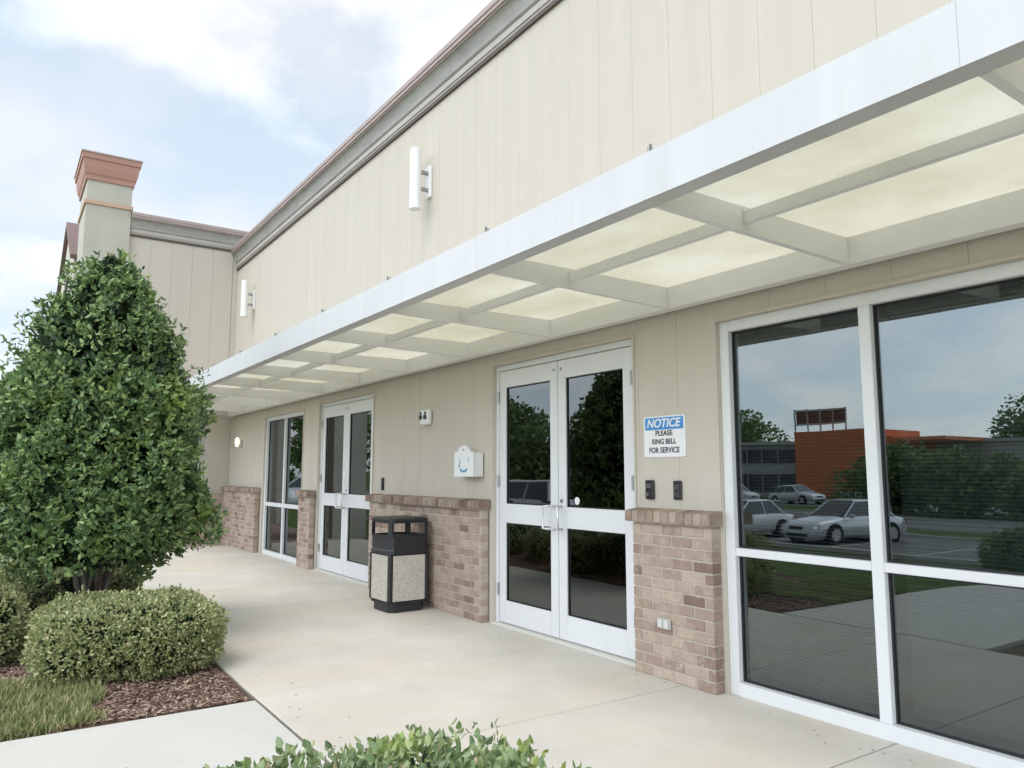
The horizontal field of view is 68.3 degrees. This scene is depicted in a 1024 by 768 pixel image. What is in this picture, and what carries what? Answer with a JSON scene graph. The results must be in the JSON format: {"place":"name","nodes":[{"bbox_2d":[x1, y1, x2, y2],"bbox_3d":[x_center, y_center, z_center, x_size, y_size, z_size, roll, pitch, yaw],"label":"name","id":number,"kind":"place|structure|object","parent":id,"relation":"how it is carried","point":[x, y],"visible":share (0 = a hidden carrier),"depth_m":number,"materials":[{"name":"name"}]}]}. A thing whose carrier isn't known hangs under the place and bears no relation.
{"place":"outdoors","nodes":[
{"label":"outdoors","id":0,"kind":"place"},
{"bbox_2d":[0,528,251,741],"bbox_3d":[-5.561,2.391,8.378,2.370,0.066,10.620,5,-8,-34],"label":"mulch bed","id":1,"kind":"object","parent":0,"point":[119,720],"visible":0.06,"depth_m":4.85,"materials":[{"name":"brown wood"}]},
{"bbox_2d":[0,571,30,666],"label":"rounded hedge","id":2,"kind":"object","parent":1,"relation":"on","point":[14,606],"visible":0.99,"depth_m":5.58,"materials":[{"name":"green plant"}]},
{"bbox_2d":[0,553,64,604],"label":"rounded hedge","id":3,"kind":"object","parent":1,"relation":"on","point":[8,560],"visible":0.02,"depth_m":7.95,"materials":[{"name":"green plant"}]},
{"bbox_2d":[0,566,89,621],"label":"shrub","id":4,"kind":"object","parent":1,"relation":"on","point":[36,597],"visible":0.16,"depth_m":6.69,"materials":[{"name":"green plant"}]},
{"bbox_2d":[0,667,108,741],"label":"border grass","id":5,"kind":"structure","parent":1,"relation":"on","point":[24,702],"depth_m":4.40,"materials":[{"name":"green plant"}]},
{"bbox_2d":[66,558,142,593],"bbox_3d":[-4.051,2.017,7.474,0.758,0.593,0.930,5,-8,-34],"label":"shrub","id":6,"kind":"object","parent":1,"relation":"on","point":[117,583],"visible":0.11,"depth_m":7.32,"materials":[{"name":"green plant"}]},
{"bbox_2d":[0,247,229,599],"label":"holly tree","id":7,"kind":"object","parent":1,"relation":"on","point":[102,409],"visible":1,"depth_m":6.23,"materials":[{"name":"green plant"}]},
{"bbox_2d":[18,584,229,685],"bbox_3d":[-2.789,1.774,5.494,1.343,0.618,1.351,5,-8,-34],"label":"rounded hedge","id":8,"kind":"object","parent":1,"relation":"on","point":[189,628],"visible":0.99,"depth_m":5.09,"materials":[{"name":"green plant"}]},
{"bbox_2d":[0,700,324,767],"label":"walkway","id":9,"kind":"structure","parent":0,"point":[222,736],"depth_m":3.92,"materials":[{"name":"concrete"}]},
{"bbox_2d":[174,543,224,547],"bbox_3d":[-7.002,3.222,15.098,2.194,0.058,2.494,5,-8,-34],"label":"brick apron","id":10,"kind":"object","parent":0,"point":[203,545],"visible":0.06,"depth_m":14.72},
{"bbox_2d":[0,0,491,396],"label":"sky","id":11,"kind":"structure","parent":0,"point":[226,107],"materials":[{"name":"blue"}]},
{"bbox_2d":[126,717,591,767],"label":"foreground hedge","id":12,"kind":"object","parent":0,"point":[394,752],"visible":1,"depth_m":1.82,"materials":[{"name":"green plant"}]},
{"bbox_2d":[56,0,1023,767],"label":"commercial building","id":13,"kind":"structure","parent":0,"point":[834,534],"depth_m":5.55,"materials":[{"name":"paint"}]},
{"bbox_2d":[235,437,242,447],"bbox_3d":[-5.334,1.142,14.721,0.135,0.200,0.100,5,-8,-34],"label":"porch wall light","id":14,"kind":"object","parent":13,"relation":"attached to","point":[237,441],"visible":1,"depth_m":14.69,"materials":[{"name":"grey metal"}]},
{"bbox_2d":[240,280,255,317],"bbox_3d":[-5.113,-1.639,14.618,0.254,0.720,0.130,5,-8,-34],"label":"wall lamp","id":15,"kind":"object","parent":13,"relation":"attached to","point":[245,294],"visible":1,"depth_m":14.55,"materials":[{"name":"white metal"}]},
{"bbox_2d":[262,411,303,562],"bbox_3d":[-3.788,1.697,12.603,0.112,2.380,2.050,5,-8,-34],"label":"window","id":16,"kind":"structure","parent":13,"relation":"in","point":[284,433],"depth_m":12.65,"materials":[{"name":"white metal"}]},
{"bbox_2d":[314,393,373,585],"bbox_3d":[-2.281,1.410,10.356,0.206,2.420,1.950,5,-8,-34],"label":"double door","id":17,"kind":"structure","parent":13,"relation":"in","point":[347,424],"depth_m":10.34,"materials":[{"name":"white metal"}]},
{"bbox_2d":[381,478,383,489],"bbox_3d":[-1.589,1.225,9.262,0.024,0.150,0.048,5,-8,-34],"label":"card reader","id":18,"kind":"object","parent":13,"relation":"attached to","point":[382,483],"visible":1,"depth_m":9.25,"materials":[{"name":"grey plastic"}]},
{"bbox_2d":[409,147,431,210],"bbox_3d":[-1.055,-2.343,8.688,0.254,0.720,0.130,5,-8,-34],"label":"wall lamp","id":19,"kind":"object","parent":13,"relation":"attached to","point":[416,173],"visible":1,"depth_m":8.62,"materials":[{"name":"white metal"}]},
{"bbox_2d":[419,409,431,424],"bbox_3d":[-0.961,0.370,8.381,0.080,0.170,0.190,5,-8,-34],"label":"emergency light","id":20,"kind":"object","parent":13,"relation":"attached to","point":[425,417],"visible":1,"depth_m":8.32,"materials":[{"name":"grey plastic"}]},
{"bbox_2d":[454,445,482,476],"bbox_3d":[-0.432,0.764,7.491,0.121,0.307,0.370,5,-8,-34],"label":"mail box","id":21,"kind":"object","parent":13,"relation":"attached to","point":[468,462],"visible":1,"depth_m":7.39,"materials":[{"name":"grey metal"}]},
{"bbox_2d":[491,339,635,666],"bbox_3d":[0.403,0.945,6.434,0.206,2.420,1.940,5,-8,-34],"label":"double door","id":22,"kind":"structure","parent":13,"relation":"in","point":[565,574],"depth_m":6.33,"materials":[{"name":"white metal"}]},
{"bbox_2d":[186,0,1023,416],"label":"entrance canopy","id":23,"kind":"object","parent":13,"relation":"attached to","point":[904,140],"visible":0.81,"depth_m":3.78,"materials":[{"name":"metal"}]},
{"bbox_2d":[644,480,654,498],"bbox_3d":[0.992,0.765,5.471,0.048,0.136,0.076,5,-8,-34],"label":"door keypad","id":24,"kind":"object","parent":13,"relation":"attached to","point":[649,490],"depth_m":5.46,"materials":[{"name":"grey"}]},
{"bbox_2d":[657,617,670,630],"bbox_3d":[1.034,1.632,5.141,0.031,0.072,0.116,5,-8,-34],"label":"outdoor outlet","id":25,"kind":"object","parent":13,"relation":"attached to","point":[664,623],"visible":1,"depth_m":5.12,"materials":[{"name":"grey plastic"}]},
{"bbox_2d":[644,414,685,456],"bbox_3d":[1.090,0.375,5.407,0.010,0.295,0.405,5,-8,-34],"label":"notice sign","id":26,"kind":"object","parent":13,"relation":"attached to","point":[664,436],"visible":1,"depth_m":5.39,"materials":[{"name":"white"}]},
{"bbox_2d":[673,481,681,499],"bbox_3d":[1.150,0.740,5.259,0.026,0.132,0.076,5,-8,-34],"label":"door bell","id":27,"kind":"object","parent":13,"relation":"attached to","point":[677,490],"depth_m":5.25,"materials":[{"name":"grey plastic"}]},
{"bbox_2d":[719,259,1023,767],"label":"window","id":28,"kind":"structure","parent":13,"relation":"in","point":[873,441],"depth_m":4.09,"materials":[{"name":"glass"}]},
{"bbox_2d":[130,545,976,767],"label":"sidewalk","id":29,"kind":"structure","parent":0,"point":[341,650],"depth_m":4.90,"materials":[{"name":"concrete"}]},
{"bbox_2d":[210,662,327,762],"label":"sidewalk joints","id":30,"kind":"object","parent":29,"relation":"on","point":[246,693],"depth_m":4.72,"materials":[{"name":"grey concrete"}]},
{"bbox_2d":[369,515,428,612],"bbox_3d":[-1.177,1.857,7.875,0.468,0.945,0.468,5,-8,-35],"label":"litter bin","id":31,"kind":"object","parent":29,"relation":"on","point":[399,574],"visible":1,"depth_m":7.70,"materials":[{"name":"beige stone"}]}
]}

